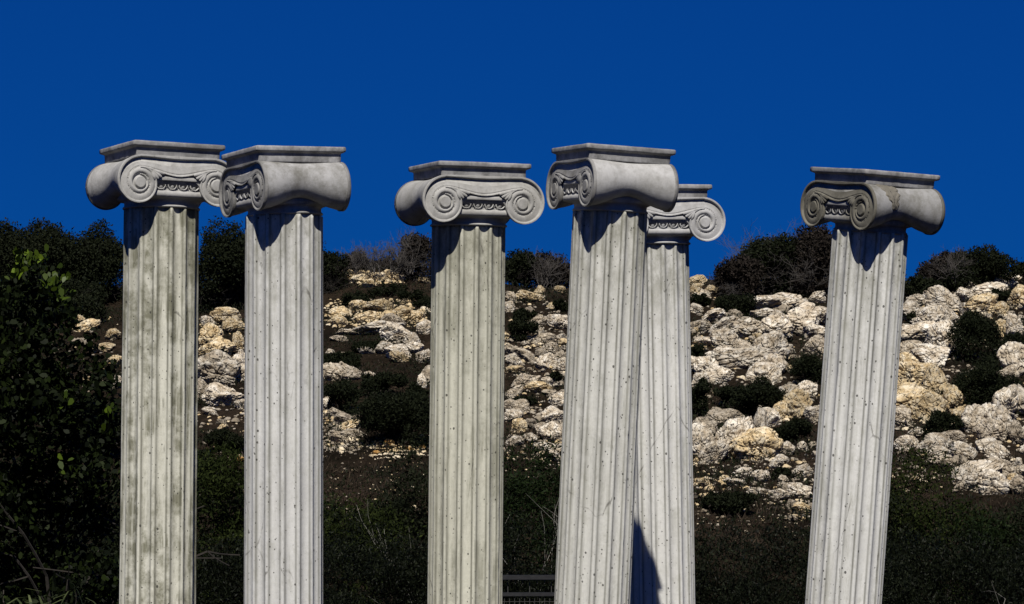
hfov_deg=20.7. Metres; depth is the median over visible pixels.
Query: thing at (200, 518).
shrub
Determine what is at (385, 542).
dead branch
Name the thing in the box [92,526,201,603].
shrub
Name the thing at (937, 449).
boulder
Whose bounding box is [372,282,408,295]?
shrub
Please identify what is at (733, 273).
shrub
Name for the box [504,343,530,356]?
boulder
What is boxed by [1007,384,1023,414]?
boulder
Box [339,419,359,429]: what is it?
boulder
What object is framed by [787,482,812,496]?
boulder
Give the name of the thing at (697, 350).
shrub
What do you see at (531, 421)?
boulder
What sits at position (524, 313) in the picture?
shrub
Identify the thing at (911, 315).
shrub
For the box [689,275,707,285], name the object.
boulder
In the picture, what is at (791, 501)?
boulder
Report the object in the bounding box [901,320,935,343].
boulder
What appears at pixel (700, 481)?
boulder
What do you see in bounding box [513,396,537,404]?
shrub
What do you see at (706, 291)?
boulder
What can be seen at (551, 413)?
boulder
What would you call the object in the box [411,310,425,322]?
boulder
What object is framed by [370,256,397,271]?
shrub
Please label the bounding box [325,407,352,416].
boulder
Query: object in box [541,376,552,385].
boulder
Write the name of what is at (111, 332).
boulder
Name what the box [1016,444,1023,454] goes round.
boulder
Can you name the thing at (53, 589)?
spiky plant
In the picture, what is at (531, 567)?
shrub
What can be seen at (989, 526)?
shrub
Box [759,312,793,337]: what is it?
boulder
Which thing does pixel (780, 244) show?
bush
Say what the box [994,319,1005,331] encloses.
boulder
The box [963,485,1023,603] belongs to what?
shrub
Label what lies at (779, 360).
boulder
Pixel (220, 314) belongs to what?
boulder
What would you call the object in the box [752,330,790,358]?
boulder
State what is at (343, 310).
boulder
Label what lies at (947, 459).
boulder
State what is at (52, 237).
tree
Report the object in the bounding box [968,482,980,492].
boulder
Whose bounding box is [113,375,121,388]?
boulder
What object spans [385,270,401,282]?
boulder
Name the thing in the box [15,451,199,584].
shrub
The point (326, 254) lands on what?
tree
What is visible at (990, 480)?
boulder
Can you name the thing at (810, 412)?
boulder
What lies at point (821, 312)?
boulder
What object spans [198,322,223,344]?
boulder
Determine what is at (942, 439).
boulder
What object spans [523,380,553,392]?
boulder
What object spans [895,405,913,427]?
boulder
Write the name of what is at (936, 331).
boulder
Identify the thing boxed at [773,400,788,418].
boulder
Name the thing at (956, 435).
boulder
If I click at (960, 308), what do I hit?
boulder
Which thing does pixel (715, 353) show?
boulder
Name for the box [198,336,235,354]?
boulder
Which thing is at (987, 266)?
shrub
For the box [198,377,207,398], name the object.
boulder
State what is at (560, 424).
boulder
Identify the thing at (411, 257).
bare shrub
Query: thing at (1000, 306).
boulder
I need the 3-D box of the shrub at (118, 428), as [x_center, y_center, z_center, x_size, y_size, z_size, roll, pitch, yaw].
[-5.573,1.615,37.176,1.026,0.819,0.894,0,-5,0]
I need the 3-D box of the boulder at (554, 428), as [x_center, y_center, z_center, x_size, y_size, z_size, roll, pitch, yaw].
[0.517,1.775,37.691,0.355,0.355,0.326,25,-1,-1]
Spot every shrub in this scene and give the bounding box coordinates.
[0,272,56,324]
[0,536,64,596]
[1,449,77,572]
[11,512,118,603]
[13,382,79,419]
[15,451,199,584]
[28,278,110,320]
[57,396,120,450]
[87,451,236,601]
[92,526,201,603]
[196,440,243,603]
[196,529,243,603]
[197,448,225,471]
[197,479,345,603]
[198,290,224,308]
[202,530,347,603]
[203,428,243,451]
[323,251,355,294]
[323,350,362,367]
[323,377,365,413]
[323,490,426,603]
[323,498,409,603]
[338,244,380,273]
[339,289,381,305]
[344,250,375,270]
[348,240,392,280]
[349,340,378,350]
[351,388,429,447]
[355,527,427,603]
[356,371,408,395]
[361,438,428,603]
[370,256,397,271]
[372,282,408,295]
[375,225,431,279]
[382,245,418,278]
[384,232,431,284]
[397,289,430,306]
[403,431,535,599]
[405,381,429,403]
[413,519,533,603]
[502,504,557,603]
[503,433,561,602]
[505,248,542,288]
[505,317,539,340]
[511,307,536,321]
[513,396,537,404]
[521,245,569,289]
[528,249,569,289]
[532,509,557,603]
[545,448,560,598]
[548,371,564,380]
[552,298,567,311]
[690,292,712,305]
[691,343,706,356]
[692,376,713,414]
[694,513,802,603]
[694,528,727,603]
[697,490,757,513]
[703,253,769,295]
[712,517,810,603]
[713,292,760,314]
[713,384,736,406]
[719,216,803,290]
[729,374,785,416]
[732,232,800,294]
[757,233,793,292]
[771,466,790,479]
[772,417,814,444]
[776,220,831,291]
[783,353,822,383]
[786,475,935,603]
[790,537,930,603]
[882,522,987,603]
[884,441,991,603]
[896,512,1023,603]
[904,274,941,296]
[906,310,916,321]
[907,495,1023,603]
[914,250,968,291]
[920,408,963,437]
[928,246,974,283]
[937,244,1021,288]
[945,308,1002,361]
[948,353,1023,404]
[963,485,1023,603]
[969,531,1023,603]
[991,288,1011,301]
[996,331,1023,348]
[1013,261,1023,284]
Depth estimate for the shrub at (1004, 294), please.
47.75 m
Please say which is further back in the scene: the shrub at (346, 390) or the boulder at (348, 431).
the shrub at (346, 390)
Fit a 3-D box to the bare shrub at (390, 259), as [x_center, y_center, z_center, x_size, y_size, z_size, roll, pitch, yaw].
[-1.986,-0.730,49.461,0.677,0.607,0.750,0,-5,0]
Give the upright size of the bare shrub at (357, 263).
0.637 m
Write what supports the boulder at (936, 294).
on the hillside ground at (328, 343)
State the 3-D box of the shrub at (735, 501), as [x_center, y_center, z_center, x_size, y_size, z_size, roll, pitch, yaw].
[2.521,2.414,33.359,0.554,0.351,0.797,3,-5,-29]
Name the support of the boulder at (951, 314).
on the hillside ground at (328, 343)
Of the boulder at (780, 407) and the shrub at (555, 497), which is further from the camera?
the boulder at (780, 407)
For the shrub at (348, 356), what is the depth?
42.40 m
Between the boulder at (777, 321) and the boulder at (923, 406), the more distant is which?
the boulder at (777, 321)
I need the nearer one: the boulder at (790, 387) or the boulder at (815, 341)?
the boulder at (790, 387)
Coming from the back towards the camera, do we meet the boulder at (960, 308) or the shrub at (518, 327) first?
the boulder at (960, 308)
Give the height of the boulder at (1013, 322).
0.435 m
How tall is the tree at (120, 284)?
1.716 m
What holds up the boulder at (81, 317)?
on the hillside ground at (328, 343)
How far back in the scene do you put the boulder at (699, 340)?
44.49 m
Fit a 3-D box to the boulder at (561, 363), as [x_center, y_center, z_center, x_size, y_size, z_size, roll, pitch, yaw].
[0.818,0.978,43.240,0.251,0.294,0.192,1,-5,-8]
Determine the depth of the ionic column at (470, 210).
14.88 m
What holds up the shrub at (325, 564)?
on the hillside ground at (328, 343)
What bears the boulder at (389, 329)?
on the hillside ground at (328, 343)
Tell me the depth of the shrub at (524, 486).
27.65 m
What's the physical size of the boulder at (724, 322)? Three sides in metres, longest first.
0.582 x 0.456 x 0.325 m
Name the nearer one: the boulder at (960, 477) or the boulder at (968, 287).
the boulder at (960, 477)
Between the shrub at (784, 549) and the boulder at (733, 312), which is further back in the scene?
the boulder at (733, 312)
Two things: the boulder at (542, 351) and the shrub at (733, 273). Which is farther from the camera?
the shrub at (733, 273)
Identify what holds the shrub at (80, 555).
on the hillside ground at (328, 343)
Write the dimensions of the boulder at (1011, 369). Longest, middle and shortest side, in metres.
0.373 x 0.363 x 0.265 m
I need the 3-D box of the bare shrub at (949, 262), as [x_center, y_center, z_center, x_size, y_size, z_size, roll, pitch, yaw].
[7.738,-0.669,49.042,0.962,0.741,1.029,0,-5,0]
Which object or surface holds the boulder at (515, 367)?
on the hillside ground at (328, 343)
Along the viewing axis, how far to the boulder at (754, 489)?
34.22 m
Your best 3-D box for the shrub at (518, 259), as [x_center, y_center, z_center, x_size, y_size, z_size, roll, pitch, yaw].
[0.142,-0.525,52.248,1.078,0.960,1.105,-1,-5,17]
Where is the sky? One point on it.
(749, 96)
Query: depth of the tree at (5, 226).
48.84 m
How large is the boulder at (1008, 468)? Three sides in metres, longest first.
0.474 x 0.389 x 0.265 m
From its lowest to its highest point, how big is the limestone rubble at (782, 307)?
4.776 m
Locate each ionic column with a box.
[85,140,226,603]
[219,145,350,603]
[394,161,544,603]
[546,143,678,603]
[630,184,725,603]
[800,167,944,603]
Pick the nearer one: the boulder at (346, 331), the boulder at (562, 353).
the boulder at (562, 353)
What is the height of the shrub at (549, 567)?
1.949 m
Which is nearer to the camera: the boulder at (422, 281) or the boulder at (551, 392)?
the boulder at (551, 392)
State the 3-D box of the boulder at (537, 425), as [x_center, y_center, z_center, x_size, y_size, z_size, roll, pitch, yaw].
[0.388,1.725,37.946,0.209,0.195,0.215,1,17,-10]
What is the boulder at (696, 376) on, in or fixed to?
on the hillside ground at (328, 343)
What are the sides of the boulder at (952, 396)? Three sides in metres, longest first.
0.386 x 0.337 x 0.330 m
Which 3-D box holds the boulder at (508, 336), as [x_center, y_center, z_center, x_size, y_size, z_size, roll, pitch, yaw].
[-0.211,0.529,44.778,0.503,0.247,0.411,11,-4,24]
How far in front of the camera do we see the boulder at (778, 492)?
34.03 m
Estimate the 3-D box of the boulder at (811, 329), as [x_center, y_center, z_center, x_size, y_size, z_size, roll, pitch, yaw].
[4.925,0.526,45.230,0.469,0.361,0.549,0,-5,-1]
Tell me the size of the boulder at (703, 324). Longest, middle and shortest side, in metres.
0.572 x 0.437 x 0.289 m
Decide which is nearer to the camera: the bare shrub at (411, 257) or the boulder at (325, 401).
the boulder at (325, 401)
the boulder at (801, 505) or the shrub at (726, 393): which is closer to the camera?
the boulder at (801, 505)
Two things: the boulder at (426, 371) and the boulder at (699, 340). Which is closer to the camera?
the boulder at (426, 371)
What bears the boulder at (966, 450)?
on the hillside ground at (328, 343)
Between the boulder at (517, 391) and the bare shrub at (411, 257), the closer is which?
the boulder at (517, 391)
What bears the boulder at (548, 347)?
on the hillside ground at (328, 343)
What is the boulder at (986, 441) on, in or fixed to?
on the hillside ground at (328, 343)
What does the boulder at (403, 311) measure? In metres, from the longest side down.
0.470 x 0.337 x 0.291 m
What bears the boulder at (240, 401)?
on the hillside ground at (328, 343)
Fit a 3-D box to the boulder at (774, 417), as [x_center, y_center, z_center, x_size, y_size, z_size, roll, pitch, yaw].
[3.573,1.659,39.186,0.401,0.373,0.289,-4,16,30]
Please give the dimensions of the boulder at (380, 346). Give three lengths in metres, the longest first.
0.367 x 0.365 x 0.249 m
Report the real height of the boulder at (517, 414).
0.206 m
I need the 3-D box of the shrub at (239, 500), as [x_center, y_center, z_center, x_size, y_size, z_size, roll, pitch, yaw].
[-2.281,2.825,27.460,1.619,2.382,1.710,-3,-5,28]
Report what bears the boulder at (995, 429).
on the hillside ground at (328, 343)
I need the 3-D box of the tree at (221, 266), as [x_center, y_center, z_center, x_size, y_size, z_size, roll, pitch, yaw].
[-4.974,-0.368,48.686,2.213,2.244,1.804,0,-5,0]
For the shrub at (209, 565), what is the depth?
21.73 m
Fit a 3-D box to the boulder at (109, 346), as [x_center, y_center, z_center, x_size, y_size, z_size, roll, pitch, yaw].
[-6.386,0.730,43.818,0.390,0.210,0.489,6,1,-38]
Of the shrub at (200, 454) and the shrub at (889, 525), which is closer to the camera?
the shrub at (889, 525)
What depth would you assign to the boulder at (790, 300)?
47.54 m
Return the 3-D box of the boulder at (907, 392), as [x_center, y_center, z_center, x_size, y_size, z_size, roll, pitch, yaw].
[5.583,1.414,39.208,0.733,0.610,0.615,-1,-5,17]
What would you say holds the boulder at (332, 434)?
on the hillside ground at (328, 343)
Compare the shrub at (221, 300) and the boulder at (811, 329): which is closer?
the boulder at (811, 329)
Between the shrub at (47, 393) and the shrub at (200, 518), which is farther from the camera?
the shrub at (47, 393)
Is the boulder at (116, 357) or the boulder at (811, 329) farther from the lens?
the boulder at (811, 329)
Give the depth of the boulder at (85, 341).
44.45 m
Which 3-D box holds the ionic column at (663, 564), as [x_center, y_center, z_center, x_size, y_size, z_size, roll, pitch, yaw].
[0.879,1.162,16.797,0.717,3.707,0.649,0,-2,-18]
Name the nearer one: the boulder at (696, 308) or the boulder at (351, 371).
the boulder at (351, 371)
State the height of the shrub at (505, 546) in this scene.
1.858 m
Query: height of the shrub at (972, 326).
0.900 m
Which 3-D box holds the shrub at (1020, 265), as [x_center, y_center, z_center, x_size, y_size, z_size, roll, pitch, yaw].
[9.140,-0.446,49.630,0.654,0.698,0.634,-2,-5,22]
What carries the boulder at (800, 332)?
on the hillside ground at (328, 343)
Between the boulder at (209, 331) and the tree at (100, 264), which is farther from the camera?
the tree at (100, 264)
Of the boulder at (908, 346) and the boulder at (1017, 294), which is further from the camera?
the boulder at (1017, 294)
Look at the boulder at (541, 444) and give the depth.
36.83 m
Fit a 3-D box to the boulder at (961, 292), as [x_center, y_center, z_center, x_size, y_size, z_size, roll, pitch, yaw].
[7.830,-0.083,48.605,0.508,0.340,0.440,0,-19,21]
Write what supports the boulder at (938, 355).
on the hillside ground at (328, 343)
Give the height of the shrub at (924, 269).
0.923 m
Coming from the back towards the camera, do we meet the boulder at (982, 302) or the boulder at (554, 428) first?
the boulder at (982, 302)
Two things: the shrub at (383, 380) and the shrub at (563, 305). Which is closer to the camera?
the shrub at (383, 380)
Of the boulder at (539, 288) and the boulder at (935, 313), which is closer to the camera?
the boulder at (935, 313)
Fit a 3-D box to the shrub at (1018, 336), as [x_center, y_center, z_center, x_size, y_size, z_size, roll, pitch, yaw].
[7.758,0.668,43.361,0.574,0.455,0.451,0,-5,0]
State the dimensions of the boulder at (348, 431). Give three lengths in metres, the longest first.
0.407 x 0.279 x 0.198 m
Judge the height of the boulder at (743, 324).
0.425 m
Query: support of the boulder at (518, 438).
on the hillside ground at (328, 343)
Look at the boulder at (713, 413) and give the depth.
39.23 m
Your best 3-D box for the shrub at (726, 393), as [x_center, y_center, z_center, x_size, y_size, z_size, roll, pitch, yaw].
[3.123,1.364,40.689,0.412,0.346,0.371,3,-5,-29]
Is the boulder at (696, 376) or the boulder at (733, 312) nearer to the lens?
the boulder at (696, 376)
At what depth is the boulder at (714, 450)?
36.27 m
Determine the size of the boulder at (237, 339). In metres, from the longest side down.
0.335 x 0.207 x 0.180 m
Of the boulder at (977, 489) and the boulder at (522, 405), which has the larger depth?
the boulder at (522, 405)
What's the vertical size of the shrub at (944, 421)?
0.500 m
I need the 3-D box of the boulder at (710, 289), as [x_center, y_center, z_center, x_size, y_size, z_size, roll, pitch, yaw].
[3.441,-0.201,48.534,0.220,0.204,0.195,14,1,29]
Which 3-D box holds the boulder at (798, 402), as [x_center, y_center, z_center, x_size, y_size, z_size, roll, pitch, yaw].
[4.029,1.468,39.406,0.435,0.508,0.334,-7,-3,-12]
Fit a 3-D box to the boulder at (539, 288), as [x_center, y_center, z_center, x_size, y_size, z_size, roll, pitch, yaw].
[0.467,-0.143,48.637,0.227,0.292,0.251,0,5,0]
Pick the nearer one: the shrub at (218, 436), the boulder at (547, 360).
the shrub at (218, 436)
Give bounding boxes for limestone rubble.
[54,280,1023,535]
[75,269,1023,525]
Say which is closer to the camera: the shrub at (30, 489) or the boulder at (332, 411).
the shrub at (30, 489)
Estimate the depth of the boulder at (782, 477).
34.75 m
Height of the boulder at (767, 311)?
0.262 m
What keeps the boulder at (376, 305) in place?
on the hillside ground at (328, 343)
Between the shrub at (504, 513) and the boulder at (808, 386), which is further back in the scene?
the boulder at (808, 386)
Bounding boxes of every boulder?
[72,338,86,343]
[73,318,100,331]
[76,314,85,321]
[92,342,115,352]
[104,328,120,339]
[108,355,121,363]
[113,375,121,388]
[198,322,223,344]
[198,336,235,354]
[198,349,240,385]
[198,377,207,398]
[201,315,216,325]
[202,382,244,405]
[202,406,216,414]
[209,307,241,323]
[217,424,228,429]
[222,315,244,332]
[232,331,243,348]
[232,351,244,380]
[233,399,244,408]
[323,362,343,380]
[323,396,334,407]
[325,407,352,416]
[328,306,351,317]
[328,430,347,442]
[329,335,346,341]
[330,314,348,327]
[334,413,351,422]
[336,328,360,334]
[338,361,348,370]
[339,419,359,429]
[340,366,362,380]
[340,428,366,436]
[348,300,366,312]
[352,320,404,333]
[353,310,380,323]
[356,346,375,353]
[357,278,377,287]
[362,299,393,311]
[375,274,386,281]
[375,341,392,353]
[379,321,409,342]
[381,313,406,323]
[384,343,411,358]
[384,439,394,445]
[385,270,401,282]
[388,350,408,362]
[391,305,412,318]
[404,332,420,344]
[406,341,423,352]
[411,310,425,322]
[415,349,429,362]
[416,319,430,333]
[417,277,430,282]
[417,373,426,387]
[421,365,429,383]
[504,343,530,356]
[504,365,525,373]
[504,398,514,408]
[504,409,522,421]
[505,292,516,302]
[505,300,514,312]
[505,332,513,339]
[505,353,521,364]
[505,388,524,397]
[505,435,524,445]
[510,399,530,414]
[511,373,540,388]
[511,418,527,433]
[515,290,544,302]
[521,352,535,361]
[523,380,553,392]
[523,433,537,441]
[526,418,536,427]
[528,315,546,325]
[528,333,560,343]
[533,285,544,295]
[533,422,545,433]
[533,442,555,451]
[534,352,556,368]
[535,348,546,356]
[538,421,561,440]
[541,342,561,353]
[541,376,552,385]
[541,405,562,422]
[545,390,556,396]
[546,302,554,308]
[547,314,567,328]
[547,447,561,460]
[548,392,563,405]
[554,286,565,292]
[556,350,565,357]
[556,421,562,438]
[557,333,566,338]
[557,357,565,369]
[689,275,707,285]
[690,283,702,296]
[690,303,703,312]
[690,320,711,333]
[691,356,697,371]
[691,372,709,386]
[692,337,711,345]
[692,416,717,433]
[692,422,713,455]
[693,355,718,373]
[693,477,711,486]
[694,289,711,297]
[698,440,730,462]
[702,308,725,321]
[704,285,716,292]
[705,345,733,359]
[705,365,734,383]
[705,407,744,424]
[708,316,738,332]
[710,328,740,347]
[714,418,745,456]
[716,346,774,368]
[723,477,746,485]
[727,309,742,317]
[729,426,783,460]
[731,316,761,336]
[731,467,752,476]
[732,339,751,347]
[733,416,754,430]
[745,362,782,384]
[746,487,770,494]
[749,308,784,319]
[751,469,770,481]
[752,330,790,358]
[752,333,761,337]
[753,295,781,309]
[753,407,767,427]
[757,353,787,372]
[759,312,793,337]
[763,407,781,426]
[767,488,790,499]
[769,454,788,467]
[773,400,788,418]
[774,292,807,309]
[775,375,780,382]
[777,383,798,392]
[778,474,788,481]
[780,441,794,454]
[782,483,796,496]
[783,388,812,417]
[786,301,818,331]
[786,499,795,508]
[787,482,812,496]
[790,502,810,514]
[791,463,813,478]
[795,330,802,336]
[797,441,808,451]
[798,380,817,396]
[801,335,824,354]
[802,323,824,339]
[803,405,819,422]
[808,291,825,303]
[815,306,826,325]
[894,435,918,450]
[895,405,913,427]
[896,382,931,406]
[898,360,932,385]
[899,352,919,362]
[900,340,922,354]
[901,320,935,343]
[902,299,919,321]
[905,391,949,421]
[906,294,924,305]
[907,427,923,437]
[910,305,945,322]
[911,343,950,366]
[915,439,938,453]
[920,363,949,395]
[921,285,960,308]
[923,432,952,448]
[923,454,955,466]
[924,319,958,351]
[924,445,947,455]
[939,303,959,323]
[942,385,963,407]
[942,430,967,441]
[948,440,977,460]
[951,406,964,417]
[951,466,978,490]
[952,460,1002,473]
[954,287,973,301]
[958,302,968,315]
[961,403,985,432]
[963,281,974,288]
[963,292,998,315]
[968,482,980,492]
[970,281,1008,294]
[973,419,1006,441]
[975,437,997,452]
[977,468,1009,494]
[980,405,1012,438]
[981,402,997,411]
[983,444,1010,458]
[984,457,1016,476]
[991,272,1021,288]
[992,387,1018,412]
[993,301,1009,314]
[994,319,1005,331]
[997,341,1023,375]
[999,364,1019,381]
[1005,313,1023,334]
[1006,284,1023,309]
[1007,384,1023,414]
[1007,420,1023,444]
[1007,473,1016,477]
[1008,411,1017,419]
[1010,474,1023,493]
[1012,457,1022,465]
[1014,464,1023,474]
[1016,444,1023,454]
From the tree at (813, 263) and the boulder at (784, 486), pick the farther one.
the tree at (813, 263)
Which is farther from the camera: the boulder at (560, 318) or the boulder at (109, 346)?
the boulder at (560, 318)
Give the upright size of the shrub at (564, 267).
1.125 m
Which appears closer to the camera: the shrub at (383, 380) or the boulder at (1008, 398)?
the boulder at (1008, 398)
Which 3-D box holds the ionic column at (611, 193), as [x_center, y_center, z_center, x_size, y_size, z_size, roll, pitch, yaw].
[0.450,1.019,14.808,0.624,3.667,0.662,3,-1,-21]
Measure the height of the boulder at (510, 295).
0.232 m
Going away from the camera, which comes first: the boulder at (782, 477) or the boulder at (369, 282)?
the boulder at (782, 477)
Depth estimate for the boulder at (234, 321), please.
45.31 m
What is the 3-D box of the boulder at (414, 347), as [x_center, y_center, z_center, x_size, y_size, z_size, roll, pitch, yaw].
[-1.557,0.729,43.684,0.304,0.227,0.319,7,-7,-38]
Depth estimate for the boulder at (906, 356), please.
42.51 m
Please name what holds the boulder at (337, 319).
on the hillside ground at (328, 343)
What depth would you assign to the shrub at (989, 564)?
21.75 m
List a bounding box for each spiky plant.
[0,591,68,603]
[8,572,95,603]
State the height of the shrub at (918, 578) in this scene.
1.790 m
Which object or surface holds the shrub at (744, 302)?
on the hillside ground at (328, 343)
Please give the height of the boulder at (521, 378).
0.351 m
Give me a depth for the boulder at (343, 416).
38.78 m
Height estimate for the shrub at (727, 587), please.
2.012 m
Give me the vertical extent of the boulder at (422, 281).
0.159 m
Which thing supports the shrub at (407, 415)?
on the hillside ground at (328, 343)
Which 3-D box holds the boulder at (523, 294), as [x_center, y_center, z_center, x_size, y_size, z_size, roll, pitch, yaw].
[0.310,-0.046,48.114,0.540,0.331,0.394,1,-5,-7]
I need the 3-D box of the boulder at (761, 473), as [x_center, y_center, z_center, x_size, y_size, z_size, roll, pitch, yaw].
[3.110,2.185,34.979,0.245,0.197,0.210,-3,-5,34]
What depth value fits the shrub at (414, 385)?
39.70 m
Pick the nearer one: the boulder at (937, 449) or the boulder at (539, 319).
the boulder at (937, 449)
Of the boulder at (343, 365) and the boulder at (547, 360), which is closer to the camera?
the boulder at (343, 365)
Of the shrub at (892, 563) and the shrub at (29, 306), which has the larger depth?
the shrub at (29, 306)
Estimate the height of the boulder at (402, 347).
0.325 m
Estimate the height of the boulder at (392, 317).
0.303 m
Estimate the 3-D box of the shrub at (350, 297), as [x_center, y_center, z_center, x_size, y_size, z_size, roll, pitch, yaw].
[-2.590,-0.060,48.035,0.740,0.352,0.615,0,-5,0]
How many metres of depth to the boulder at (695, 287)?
48.07 m
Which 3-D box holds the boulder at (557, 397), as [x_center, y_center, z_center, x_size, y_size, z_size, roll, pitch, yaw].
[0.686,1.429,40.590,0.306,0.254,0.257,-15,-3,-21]
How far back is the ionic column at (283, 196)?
14.11 m
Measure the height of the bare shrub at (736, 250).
1.274 m
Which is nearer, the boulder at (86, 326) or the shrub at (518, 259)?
the boulder at (86, 326)
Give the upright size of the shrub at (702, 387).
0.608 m
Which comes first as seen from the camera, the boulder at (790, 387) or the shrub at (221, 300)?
the boulder at (790, 387)
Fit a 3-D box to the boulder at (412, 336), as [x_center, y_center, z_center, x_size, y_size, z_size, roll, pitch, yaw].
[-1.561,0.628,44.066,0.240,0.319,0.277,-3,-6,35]
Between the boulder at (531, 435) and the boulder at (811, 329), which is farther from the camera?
the boulder at (811, 329)
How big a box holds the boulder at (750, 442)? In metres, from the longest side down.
0.670 x 0.564 x 0.420 m
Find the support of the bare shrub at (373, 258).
on the hillside ground at (328, 343)
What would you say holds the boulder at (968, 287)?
on the hillside ground at (328, 343)
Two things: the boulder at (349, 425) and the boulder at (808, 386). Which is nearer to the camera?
the boulder at (349, 425)
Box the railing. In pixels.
[502,575,554,603]
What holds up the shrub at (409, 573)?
on the hillside ground at (328, 343)
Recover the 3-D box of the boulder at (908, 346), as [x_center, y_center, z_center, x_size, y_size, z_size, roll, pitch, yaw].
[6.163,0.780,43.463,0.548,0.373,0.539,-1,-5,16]
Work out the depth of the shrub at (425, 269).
49.76 m
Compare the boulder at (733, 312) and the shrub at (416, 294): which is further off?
the shrub at (416, 294)
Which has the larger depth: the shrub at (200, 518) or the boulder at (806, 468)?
the boulder at (806, 468)
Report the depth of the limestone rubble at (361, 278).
42.02 m
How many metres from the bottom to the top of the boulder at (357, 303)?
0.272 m
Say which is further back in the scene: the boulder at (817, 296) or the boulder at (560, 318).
the boulder at (817, 296)
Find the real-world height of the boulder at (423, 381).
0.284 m
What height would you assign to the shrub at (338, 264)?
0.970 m
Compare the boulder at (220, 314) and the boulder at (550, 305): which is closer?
the boulder at (220, 314)
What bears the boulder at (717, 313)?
on the hillside ground at (328, 343)
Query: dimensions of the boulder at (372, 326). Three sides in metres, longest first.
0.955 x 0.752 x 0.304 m
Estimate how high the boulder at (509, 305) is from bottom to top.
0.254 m
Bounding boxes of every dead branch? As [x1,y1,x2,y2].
[358,511,426,602]
[504,509,557,589]
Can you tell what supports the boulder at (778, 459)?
on the hillside ground at (328, 343)
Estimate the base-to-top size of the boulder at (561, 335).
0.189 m
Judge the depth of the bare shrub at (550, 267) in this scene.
51.71 m
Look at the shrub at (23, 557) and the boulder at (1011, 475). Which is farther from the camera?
the boulder at (1011, 475)
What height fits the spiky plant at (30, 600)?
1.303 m
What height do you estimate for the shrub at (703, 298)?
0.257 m
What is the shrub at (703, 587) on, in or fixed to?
on the hillside ground at (328, 343)
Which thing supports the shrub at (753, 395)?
on the hillside ground at (328, 343)
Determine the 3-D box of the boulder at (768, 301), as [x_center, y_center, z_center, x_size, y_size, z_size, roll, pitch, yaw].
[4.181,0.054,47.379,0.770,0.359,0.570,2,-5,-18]
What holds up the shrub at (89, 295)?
on the hillside ground at (328, 343)
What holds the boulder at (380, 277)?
on the hillside ground at (328, 343)
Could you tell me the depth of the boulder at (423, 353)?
42.77 m
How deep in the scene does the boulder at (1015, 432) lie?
36.73 m
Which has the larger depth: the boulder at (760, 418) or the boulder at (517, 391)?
the boulder at (517, 391)
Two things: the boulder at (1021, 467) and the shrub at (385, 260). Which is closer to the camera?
the boulder at (1021, 467)
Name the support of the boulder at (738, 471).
on the hillside ground at (328, 343)
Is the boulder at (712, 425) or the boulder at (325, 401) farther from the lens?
the boulder at (325, 401)
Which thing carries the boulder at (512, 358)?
on the hillside ground at (328, 343)
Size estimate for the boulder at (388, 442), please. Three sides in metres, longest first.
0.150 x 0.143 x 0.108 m
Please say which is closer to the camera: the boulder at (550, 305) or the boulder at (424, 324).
the boulder at (424, 324)
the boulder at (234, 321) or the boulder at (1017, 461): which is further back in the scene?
the boulder at (234, 321)
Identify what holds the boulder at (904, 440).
on the hillside ground at (328, 343)
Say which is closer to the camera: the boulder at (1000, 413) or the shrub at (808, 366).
the boulder at (1000, 413)
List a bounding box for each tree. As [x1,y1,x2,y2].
[0,217,27,277]
[0,217,88,282]
[0,244,239,603]
[52,218,122,300]
[113,248,122,298]
[198,215,244,312]
[244,238,331,292]
[775,221,831,297]
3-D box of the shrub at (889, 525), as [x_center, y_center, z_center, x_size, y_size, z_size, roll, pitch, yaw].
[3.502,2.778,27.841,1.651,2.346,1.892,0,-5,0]
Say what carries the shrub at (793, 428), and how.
on the hillside ground at (328, 343)
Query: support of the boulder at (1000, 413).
on the hillside ground at (328, 343)
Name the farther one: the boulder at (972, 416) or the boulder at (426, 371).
the boulder at (426, 371)
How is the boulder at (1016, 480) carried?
on the hillside ground at (328, 343)
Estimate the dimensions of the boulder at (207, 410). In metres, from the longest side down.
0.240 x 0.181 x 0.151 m
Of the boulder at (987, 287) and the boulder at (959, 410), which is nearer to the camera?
the boulder at (959, 410)
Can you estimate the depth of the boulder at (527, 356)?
43.60 m
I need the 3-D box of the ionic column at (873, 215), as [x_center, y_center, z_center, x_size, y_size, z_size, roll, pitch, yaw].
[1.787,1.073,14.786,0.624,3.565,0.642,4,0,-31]
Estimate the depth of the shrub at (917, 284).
48.63 m
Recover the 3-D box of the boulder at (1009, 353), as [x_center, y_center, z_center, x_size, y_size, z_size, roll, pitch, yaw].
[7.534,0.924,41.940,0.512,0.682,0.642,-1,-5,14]
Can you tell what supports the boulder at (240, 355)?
on the hillside ground at (328, 343)
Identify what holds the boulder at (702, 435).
on the hillside ground at (328, 343)
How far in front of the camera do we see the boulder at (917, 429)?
37.68 m
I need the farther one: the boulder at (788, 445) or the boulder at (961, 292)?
the boulder at (961, 292)
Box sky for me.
[0,0,1023,287]
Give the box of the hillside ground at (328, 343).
[0,269,1023,603]
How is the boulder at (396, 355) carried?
on the hillside ground at (328, 343)
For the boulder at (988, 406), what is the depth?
38.20 m
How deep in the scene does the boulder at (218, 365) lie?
41.24 m
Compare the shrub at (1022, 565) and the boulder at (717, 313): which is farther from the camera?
the boulder at (717, 313)
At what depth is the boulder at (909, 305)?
47.10 m
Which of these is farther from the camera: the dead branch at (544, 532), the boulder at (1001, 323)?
the boulder at (1001, 323)
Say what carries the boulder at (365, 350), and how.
on the hillside ground at (328, 343)

